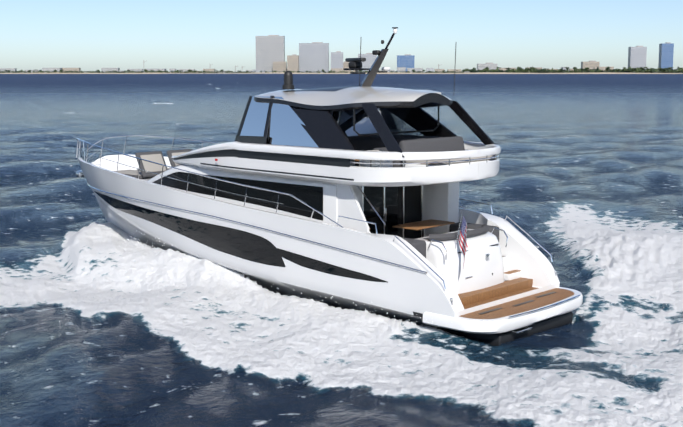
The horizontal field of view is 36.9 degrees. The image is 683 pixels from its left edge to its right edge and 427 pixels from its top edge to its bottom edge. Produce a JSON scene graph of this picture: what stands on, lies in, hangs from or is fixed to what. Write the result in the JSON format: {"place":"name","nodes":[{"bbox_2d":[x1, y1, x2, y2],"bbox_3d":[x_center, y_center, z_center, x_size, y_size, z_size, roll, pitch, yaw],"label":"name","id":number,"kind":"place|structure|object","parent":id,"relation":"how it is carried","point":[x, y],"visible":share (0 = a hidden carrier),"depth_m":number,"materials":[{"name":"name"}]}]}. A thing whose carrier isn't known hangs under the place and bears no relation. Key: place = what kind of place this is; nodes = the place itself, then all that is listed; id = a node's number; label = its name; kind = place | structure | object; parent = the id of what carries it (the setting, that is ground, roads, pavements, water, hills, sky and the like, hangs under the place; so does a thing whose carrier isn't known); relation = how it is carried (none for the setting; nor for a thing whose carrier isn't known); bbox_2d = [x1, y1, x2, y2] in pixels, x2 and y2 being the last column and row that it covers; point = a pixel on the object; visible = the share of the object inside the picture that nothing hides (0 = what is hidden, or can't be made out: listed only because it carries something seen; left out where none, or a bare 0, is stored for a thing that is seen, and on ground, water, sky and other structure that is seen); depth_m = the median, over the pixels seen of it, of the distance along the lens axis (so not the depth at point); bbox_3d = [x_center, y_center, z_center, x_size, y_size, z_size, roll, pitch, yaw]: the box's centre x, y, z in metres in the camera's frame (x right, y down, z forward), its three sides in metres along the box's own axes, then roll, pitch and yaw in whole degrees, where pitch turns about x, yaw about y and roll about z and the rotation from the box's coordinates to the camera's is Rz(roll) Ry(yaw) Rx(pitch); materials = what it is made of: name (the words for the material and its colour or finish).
{"place":"outdoors","nodes":[
{"label":"outdoors","id":0,"kind":"place"},
{"bbox_2d":[273,61,286,72],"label":"building","id":1,"kind":"structure","parent":0,"point":[280,66],"depth_m":4357.36,"materials":[{"name":"beige concrete"}]},
{"bbox_2d":[0,74,682,426],"bbox_3d":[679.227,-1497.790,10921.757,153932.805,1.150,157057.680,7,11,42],"label":"sea","id":2,"kind":"structure","parent":0,"point":[583,187],"depth_m":27.51,"materials":[{"name":"liquid"}]},
{"bbox_2d":[76,27,582,345],"bbox_3d":[-2.288,-1.346,30.183,19.540,7.865,5.074,7,11,42],"label":"yacht","id":3,"kind":"object","parent":2,"relation":"on","point":[290,190],"visible":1,"depth_m":26.28,"materials":[{"name":"white paint"},{"name":"dark glass"},{"name":"teak"}]},
{"bbox_2d":[59,231,681,336],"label":"bow spray","id":4,"kind":"object","parent":2,"relation":"on","point":[271,286],"visible":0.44,"depth_m":27.92,"materials":[{"name":"white liquid"}]},
{"bbox_2d":[0,72,682,73],"bbox_3d":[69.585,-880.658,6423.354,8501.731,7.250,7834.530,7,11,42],"label":"shore land","id":5,"kind":"structure","parent":0,"point":[342,73],"depth_m":4154.47,"materials":[{"name":"grey"}]},
{"bbox_2d":[0,68,16,72],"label":"building","id":6,"kind":"structure","parent":5,"relation":"on","point":[10,69],"depth_m":4465.90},
{"bbox_2d":[42,68,61,72],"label":"building","id":7,"kind":"structure","parent":5,"relation":"on","point":[50,69],"depth_m":4349.09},
{"bbox_2d":[62,68,80,72],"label":"building","id":8,"kind":"structure","parent":5,"relation":"on","point":[72,69],"depth_m":4295.05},
{"bbox_2d":[101,68,119,72],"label":"building","id":9,"kind":"structure","parent":5,"relation":"on","point":[104,70],"depth_m":4407.81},
{"bbox_2d":[127,69,142,72],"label":"building","id":10,"kind":"structure","parent":5,"relation":"on","point":[135,70],"depth_m":4417.53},
{"bbox_2d":[145,69,165,72],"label":"building","id":11,"kind":"structure","parent":5,"relation":"on","point":[154,70],"depth_m":4293.27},
{"bbox_2d":[178,69,194,72],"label":"building","id":12,"kind":"structure","parent":5,"relation":"on","point":[186,70],"depth_m":4398.28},
{"bbox_2d":[203,69,214,72],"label":"building","id":13,"kind":"structure","parent":5,"relation":"on","point":[209,70],"depth_m":4389.91,"materials":[{"name":"white"}]},
{"bbox_2d":[252,70,264,72],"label":"building","id":14,"kind":"structure","parent":5,"relation":"on","point":[259,71],"depth_m":4346.73,"materials":[{"name":"white"}]},
{"bbox_2d":[256,35,284,71],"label":"building","id":15,"kind":"structure","parent":5,"relation":"on","point":[270,49],"depth_m":4389.64,"materials":[{"name":"grey concrete"}]},
{"bbox_2d":[287,54,298,72],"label":"building","id":16,"kind":"structure","parent":5,"relation":"on","point":[292,62],"depth_m":4313.56,"materials":[{"name":"beige concrete"}]},
{"bbox_2d":[299,42,328,72],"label":"building","id":17,"kind":"structure","parent":5,"relation":"on","point":[313,56],"depth_m":4386.53,"materials":[{"name":"grey concrete"}]},
{"bbox_2d":[331,51,342,67],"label":"building","id":18,"kind":"structure","parent":5,"relation":"on","point":[336,59],"depth_m":4344.98,"materials":[{"name":"grey concrete"}]},
{"bbox_2d":[331,68,349,72],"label":"building","id":19,"kind":"structure","parent":5,"relation":"on","point":[336,70],"depth_m":4319.83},
{"bbox_2d":[0,66,682,72],"bbox_3d":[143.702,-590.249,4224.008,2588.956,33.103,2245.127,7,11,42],"label":"shore trees","id":20,"kind":"object","parent":5,"relation":"on","point":[585,70],"visible":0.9,"depth_m":4203.02,"materials":[{"name":"green plant"}]},
{"bbox_2d":[343,61,351,71],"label":"building","id":21,"kind":"structure","parent":5,"relation":"on","point":[345,64],"depth_m":4425.55,"materials":[{"name":"grey concrete"}]},
{"bbox_2d":[358,53,376,71],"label":"building","id":22,"kind":"structure","parent":5,"relation":"on","point":[370,60],"depth_m":4340.45,"materials":[{"name":"grey concrete"}]},
{"bbox_2d":[397,67,405,72],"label":"building","id":23,"kind":"structure","parent":5,"relation":"on","point":[401,69],"depth_m":4346.96,"materials":[{"name":"white concrete"}]},
{"bbox_2d":[397,54,414,71],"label":"building","id":24,"kind":"structure","parent":5,"relation":"on","point":[406,60],"depth_m":4454.35,"materials":[{"name":"blue glass"}]},
{"bbox_2d":[407,68,422,72],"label":"building","id":25,"kind":"structure","parent":5,"relation":"on","point":[416,70],"depth_m":4289.58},
{"bbox_2d":[447,69,460,72],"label":"building","id":26,"kind":"structure","parent":5,"relation":"on","point":[451,70],"depth_m":4296.51,"materials":[{"name":"white"}]},
{"bbox_2d":[477,63,497,72],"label":"building","id":27,"kind":"structure","parent":5,"relation":"on","point":[488,65],"depth_m":4366.99,"materials":[{"name":"grey concrete"}]},
{"bbox_2d":[581,61,599,72],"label":"building","id":28,"kind":"structure","parent":5,"relation":"on","point":[591,65],"depth_m":4351.94,"materials":[{"name":"beige concrete"}]},
{"bbox_2d":[597,67,613,72],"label":"building","id":29,"kind":"structure","parent":5,"relation":"on","point":[604,68],"depth_m":4266.93,"materials":[{"name":"white concrete"}]},
{"bbox_2d":[628,46,646,72],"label":"tower","id":30,"kind":"structure","parent":5,"relation":"on","point":[637,56],"depth_m":4263.05,"materials":[{"name":"grey concrete"}]},
{"bbox_2d":[658,42,673,68],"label":"tower","id":31,"kind":"structure","parent":5,"relation":"on","point":[666,50],"depth_m":4375.63,"materials":[{"name":"blue glass"}]},
{"bbox_2d":[0,0,682,71],"label":"sky","id":32,"kind":"structure","parent":0,"point":[87,35],"materials":[{"name":"blue"}]}
]}

